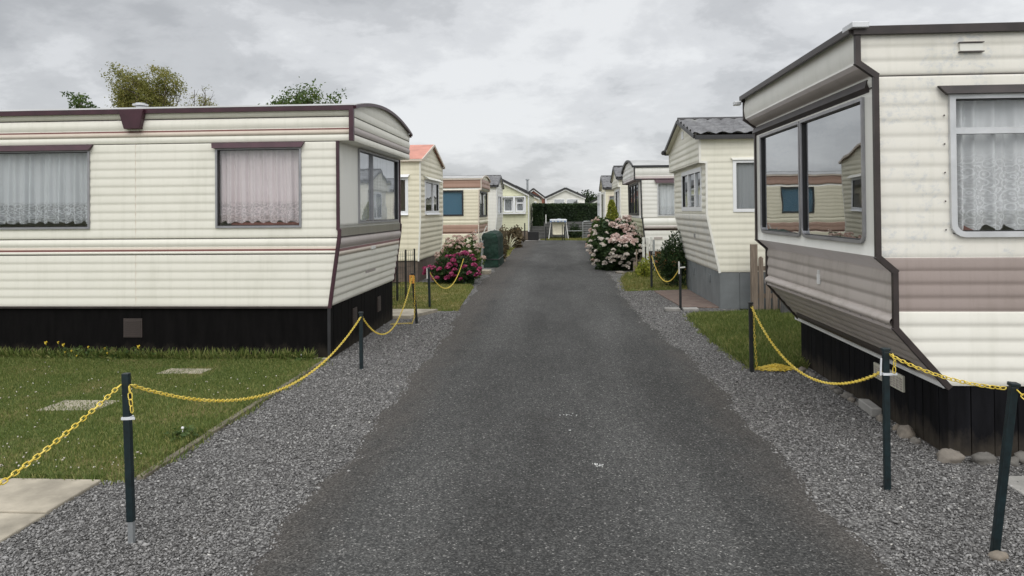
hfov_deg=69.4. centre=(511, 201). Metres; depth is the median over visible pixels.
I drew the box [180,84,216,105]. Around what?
sparse tree
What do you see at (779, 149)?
window
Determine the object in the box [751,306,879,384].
yellow chain
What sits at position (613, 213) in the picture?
golden conifer
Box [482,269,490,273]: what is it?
concrete block
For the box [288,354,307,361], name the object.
weed
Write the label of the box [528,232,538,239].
black bin box
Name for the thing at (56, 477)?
grass
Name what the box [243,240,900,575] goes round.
road
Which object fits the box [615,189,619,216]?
window
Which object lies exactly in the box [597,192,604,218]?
bay window
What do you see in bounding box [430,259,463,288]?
yellow chain
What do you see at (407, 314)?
paving slab
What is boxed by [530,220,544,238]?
wooden steps
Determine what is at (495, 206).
static caravan
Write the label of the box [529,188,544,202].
brick house
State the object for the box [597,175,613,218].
static caravan
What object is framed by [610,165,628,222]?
static caravan
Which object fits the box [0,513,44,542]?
paving slab
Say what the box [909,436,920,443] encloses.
rock
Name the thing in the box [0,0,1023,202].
sky
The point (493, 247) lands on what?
covered box
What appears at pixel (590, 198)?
distant tree
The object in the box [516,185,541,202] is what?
park home
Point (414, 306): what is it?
yellow chain
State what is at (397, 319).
yellow chain
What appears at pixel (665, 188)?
window
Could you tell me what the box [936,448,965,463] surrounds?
rock
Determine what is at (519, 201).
window
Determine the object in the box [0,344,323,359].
grass
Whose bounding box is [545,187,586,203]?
white chalet
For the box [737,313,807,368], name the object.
lawn
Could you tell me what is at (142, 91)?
windswept tree
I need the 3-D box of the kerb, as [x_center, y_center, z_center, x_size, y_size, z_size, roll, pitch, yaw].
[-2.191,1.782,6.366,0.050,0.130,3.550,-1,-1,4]
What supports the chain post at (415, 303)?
on the gravel verge
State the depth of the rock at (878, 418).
5.70 m
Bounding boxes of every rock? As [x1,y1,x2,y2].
[798,366,806,371]
[808,372,816,377]
[833,389,842,394]
[840,392,853,398]
[847,397,855,402]
[876,414,882,422]
[892,424,898,430]
[897,425,915,438]
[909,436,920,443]
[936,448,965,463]
[971,452,996,465]
[987,550,1008,561]
[1010,456,1019,466]
[1013,451,1023,463]
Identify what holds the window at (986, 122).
in the static caravan at (889, 183)
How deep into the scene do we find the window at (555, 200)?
59.93 m
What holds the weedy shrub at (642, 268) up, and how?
on the gravel verge
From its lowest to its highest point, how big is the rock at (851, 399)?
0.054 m
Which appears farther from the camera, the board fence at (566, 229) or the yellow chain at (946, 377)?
the board fence at (566, 229)
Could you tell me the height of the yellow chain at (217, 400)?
0.515 m
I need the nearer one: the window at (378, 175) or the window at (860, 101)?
the window at (860, 101)
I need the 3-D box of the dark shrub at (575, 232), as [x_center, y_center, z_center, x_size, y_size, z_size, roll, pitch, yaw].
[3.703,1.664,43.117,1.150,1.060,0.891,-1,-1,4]
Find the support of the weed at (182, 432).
on the lawn at (88, 448)
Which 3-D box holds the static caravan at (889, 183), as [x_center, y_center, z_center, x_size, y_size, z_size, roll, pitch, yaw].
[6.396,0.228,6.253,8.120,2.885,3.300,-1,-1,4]
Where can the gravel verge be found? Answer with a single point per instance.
(990, 473)
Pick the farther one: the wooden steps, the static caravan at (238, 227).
the wooden steps
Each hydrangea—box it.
[422,250,481,284]
[434,231,485,278]
[585,215,605,263]
[586,215,645,270]
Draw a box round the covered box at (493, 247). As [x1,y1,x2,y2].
[482,230,504,267]
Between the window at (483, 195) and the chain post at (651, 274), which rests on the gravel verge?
the chain post at (651, 274)
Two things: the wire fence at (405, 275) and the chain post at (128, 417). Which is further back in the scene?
the wire fence at (405, 275)
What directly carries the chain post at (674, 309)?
on the gravel verge
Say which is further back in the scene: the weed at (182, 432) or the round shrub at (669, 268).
the round shrub at (669, 268)
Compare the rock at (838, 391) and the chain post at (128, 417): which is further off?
the rock at (838, 391)
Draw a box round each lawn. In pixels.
[0,358,311,480]
[392,282,473,310]
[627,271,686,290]
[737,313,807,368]
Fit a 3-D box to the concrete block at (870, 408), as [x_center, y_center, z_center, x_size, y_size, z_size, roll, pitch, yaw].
[2.894,1.663,5.977,0.081,0.070,0.319,-1,-1,7]
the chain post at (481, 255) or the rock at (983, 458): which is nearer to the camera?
the rock at (983, 458)
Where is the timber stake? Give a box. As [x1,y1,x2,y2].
[633,249,636,270]
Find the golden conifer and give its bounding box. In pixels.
[605,199,618,220]
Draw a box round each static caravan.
[0,102,412,359]
[392,145,444,281]
[442,175,490,254]
[449,175,503,231]
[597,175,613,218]
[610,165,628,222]
[621,160,685,269]
[661,116,779,308]
[733,21,1023,456]
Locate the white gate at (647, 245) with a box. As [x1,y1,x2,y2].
[641,237,654,270]
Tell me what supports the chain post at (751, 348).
on the gravel verge
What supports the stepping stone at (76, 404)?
on the lawn at (88, 448)
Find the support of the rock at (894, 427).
on the gravel verge
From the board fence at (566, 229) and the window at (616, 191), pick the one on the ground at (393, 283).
the board fence at (566, 229)
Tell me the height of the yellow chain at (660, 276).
0.386 m
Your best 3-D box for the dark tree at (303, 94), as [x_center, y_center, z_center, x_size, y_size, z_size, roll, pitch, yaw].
[-6.150,-0.892,22.341,2.946,5.775,2.434,-1,-1,4]
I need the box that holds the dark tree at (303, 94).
[258,77,346,104]
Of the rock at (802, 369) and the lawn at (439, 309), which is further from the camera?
the lawn at (439, 309)
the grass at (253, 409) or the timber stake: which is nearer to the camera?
the grass at (253, 409)
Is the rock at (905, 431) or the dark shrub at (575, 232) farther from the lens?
the dark shrub at (575, 232)
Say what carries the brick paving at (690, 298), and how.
on the gravel verge
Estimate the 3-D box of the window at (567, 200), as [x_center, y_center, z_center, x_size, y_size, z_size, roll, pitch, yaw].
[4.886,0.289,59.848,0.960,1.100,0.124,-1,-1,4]
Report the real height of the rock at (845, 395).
0.075 m
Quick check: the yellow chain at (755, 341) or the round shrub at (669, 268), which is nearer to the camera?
the yellow chain at (755, 341)
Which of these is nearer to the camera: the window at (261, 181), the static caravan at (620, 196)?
the window at (261, 181)
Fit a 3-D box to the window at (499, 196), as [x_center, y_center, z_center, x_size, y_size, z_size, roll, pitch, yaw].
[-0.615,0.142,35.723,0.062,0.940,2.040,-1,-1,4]
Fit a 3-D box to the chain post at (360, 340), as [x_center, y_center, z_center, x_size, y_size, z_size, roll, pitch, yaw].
[-1.586,1.472,7.771,0.048,0.633,0.042,-1,-1,4]
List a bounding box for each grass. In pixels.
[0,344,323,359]
[0,469,124,485]
[140,360,332,477]
[540,237,587,239]
[618,272,630,291]
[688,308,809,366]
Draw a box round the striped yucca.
[506,236,519,249]
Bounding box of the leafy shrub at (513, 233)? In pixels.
[505,224,525,247]
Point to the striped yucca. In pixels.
(510, 242)
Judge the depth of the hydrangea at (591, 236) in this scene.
22.57 m
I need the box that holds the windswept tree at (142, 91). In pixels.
[99,60,191,107]
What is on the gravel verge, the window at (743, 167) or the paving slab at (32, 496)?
the paving slab at (32, 496)
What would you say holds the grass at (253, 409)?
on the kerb
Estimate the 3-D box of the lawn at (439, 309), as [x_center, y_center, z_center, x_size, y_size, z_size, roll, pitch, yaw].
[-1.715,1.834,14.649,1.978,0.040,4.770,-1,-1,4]
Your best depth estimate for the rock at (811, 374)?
7.22 m
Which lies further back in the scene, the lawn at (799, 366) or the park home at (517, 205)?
the park home at (517, 205)
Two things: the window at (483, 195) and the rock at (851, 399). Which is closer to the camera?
the rock at (851, 399)
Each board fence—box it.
[543,220,593,237]
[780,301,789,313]
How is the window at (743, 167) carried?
in the static caravan at (711, 164)
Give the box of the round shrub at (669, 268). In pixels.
[649,228,686,286]
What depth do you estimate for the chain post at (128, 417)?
3.71 m
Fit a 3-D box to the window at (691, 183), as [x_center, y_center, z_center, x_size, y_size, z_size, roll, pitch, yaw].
[3.345,-0.212,13.705,0.075,0.760,2.070,-1,-1,4]
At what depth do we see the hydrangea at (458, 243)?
17.93 m
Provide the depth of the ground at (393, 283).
17.52 m
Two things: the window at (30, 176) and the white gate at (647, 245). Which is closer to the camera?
the window at (30, 176)
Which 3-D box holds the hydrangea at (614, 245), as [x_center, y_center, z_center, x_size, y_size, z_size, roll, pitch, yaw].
[2.890,1.141,20.349,1.722,1.583,1.846,-1,-1,4]
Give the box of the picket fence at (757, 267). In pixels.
[750,244,777,309]
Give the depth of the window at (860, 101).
5.96 m
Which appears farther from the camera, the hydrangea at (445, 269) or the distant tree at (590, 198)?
the distant tree at (590, 198)
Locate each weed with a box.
[9,341,174,358]
[163,425,202,440]
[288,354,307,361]
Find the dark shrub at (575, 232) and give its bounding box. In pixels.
[566,221,584,237]
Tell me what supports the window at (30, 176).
in the static caravan at (238, 227)
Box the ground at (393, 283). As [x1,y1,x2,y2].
[392,236,779,310]
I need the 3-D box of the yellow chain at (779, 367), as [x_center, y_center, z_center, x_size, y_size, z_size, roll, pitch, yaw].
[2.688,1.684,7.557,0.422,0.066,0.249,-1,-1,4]
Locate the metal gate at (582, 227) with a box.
[582,221,591,237]
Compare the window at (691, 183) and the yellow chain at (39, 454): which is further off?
the window at (691, 183)
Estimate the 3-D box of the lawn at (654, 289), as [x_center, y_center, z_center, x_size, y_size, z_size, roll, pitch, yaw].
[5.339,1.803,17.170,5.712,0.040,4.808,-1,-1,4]
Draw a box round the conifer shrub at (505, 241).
[499,224,509,259]
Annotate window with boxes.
[0,145,92,229]
[211,142,303,227]
[358,148,398,223]
[401,174,409,214]
[424,176,443,214]
[443,190,463,215]
[479,191,486,216]
[498,195,501,214]
[504,198,512,211]
[516,198,523,211]
[554,199,564,202]
[566,199,577,203]
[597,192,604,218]
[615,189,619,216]
[629,182,638,214]
[655,180,674,215]
[681,167,701,210]
[731,157,754,211]
[759,121,800,236]
[799,97,865,242]
[937,84,1023,236]
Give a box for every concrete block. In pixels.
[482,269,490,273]
[858,399,881,416]
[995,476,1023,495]
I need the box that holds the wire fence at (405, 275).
[392,249,414,300]
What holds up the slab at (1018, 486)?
on the gravel verge
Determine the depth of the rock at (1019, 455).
4.74 m
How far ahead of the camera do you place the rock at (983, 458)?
4.73 m
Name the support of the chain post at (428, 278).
on the lawn at (439, 309)
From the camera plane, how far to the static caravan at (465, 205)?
27.50 m
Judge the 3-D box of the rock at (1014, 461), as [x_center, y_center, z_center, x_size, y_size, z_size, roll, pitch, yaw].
[3.204,1.666,4.739,0.101,0.077,0.104,0,-1,0]
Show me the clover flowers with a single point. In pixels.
(68, 419)
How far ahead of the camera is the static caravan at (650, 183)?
19.80 m
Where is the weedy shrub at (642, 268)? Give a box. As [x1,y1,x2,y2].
[634,253,653,277]
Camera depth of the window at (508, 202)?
41.10 m
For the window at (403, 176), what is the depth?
17.34 m
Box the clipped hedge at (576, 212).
[531,203,596,237]
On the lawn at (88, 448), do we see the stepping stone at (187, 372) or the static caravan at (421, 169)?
the stepping stone at (187, 372)
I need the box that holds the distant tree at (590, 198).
[581,189,596,202]
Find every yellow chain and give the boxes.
[0,384,121,484]
[128,386,133,413]
[130,318,359,402]
[363,276,412,334]
[390,276,414,324]
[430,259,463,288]
[651,255,677,281]
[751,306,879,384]
[753,307,763,368]
[755,363,794,371]
[889,353,1006,389]
[892,353,895,373]
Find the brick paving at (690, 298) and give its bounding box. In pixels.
[654,290,718,307]
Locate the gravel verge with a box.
[0,241,1023,575]
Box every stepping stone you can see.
[38,400,118,410]
[157,368,210,373]
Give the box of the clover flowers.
[0,362,276,468]
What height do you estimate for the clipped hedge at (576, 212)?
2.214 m
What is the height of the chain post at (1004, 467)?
0.852 m
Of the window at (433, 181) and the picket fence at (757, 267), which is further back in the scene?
the window at (433, 181)
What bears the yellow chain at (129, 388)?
hanging from the chain post at (128, 417)
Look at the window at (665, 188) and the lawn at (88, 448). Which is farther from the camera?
the window at (665, 188)
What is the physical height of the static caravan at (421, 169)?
3.368 m
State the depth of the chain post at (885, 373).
4.32 m
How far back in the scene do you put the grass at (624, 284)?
16.19 m
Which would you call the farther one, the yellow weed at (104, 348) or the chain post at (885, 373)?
the yellow weed at (104, 348)
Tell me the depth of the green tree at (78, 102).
20.84 m
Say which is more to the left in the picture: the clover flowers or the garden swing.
the clover flowers
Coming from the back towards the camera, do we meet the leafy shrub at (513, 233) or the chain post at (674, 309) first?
the leafy shrub at (513, 233)
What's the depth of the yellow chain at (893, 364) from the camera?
4.30 m
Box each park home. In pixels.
[502,179,535,239]
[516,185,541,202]
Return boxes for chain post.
[121,372,135,543]
[358,312,363,368]
[409,273,417,323]
[426,268,430,307]
[480,241,483,268]
[650,251,652,287]
[664,262,698,311]
[748,302,753,372]
[880,347,896,490]
[989,381,1020,551]
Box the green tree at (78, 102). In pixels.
[61,91,99,108]
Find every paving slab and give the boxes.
[0,478,100,514]
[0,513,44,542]
[393,309,437,318]
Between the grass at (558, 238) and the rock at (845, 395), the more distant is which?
the grass at (558, 238)
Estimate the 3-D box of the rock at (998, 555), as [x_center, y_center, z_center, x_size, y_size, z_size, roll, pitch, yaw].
[2.281,1.671,3.476,0.106,0.061,0.078,0,-1,-19]
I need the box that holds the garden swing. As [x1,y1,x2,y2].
[548,219,567,238]
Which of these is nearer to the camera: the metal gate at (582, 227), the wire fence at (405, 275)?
the wire fence at (405, 275)
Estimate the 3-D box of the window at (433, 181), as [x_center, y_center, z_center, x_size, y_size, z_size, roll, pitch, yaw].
[-2.019,-0.144,18.881,0.218,0.935,2.240,-1,-1,4]
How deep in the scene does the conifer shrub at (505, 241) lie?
24.19 m
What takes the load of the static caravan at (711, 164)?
on the gravel verge
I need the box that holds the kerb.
[137,360,322,479]
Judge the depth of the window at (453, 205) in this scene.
27.58 m

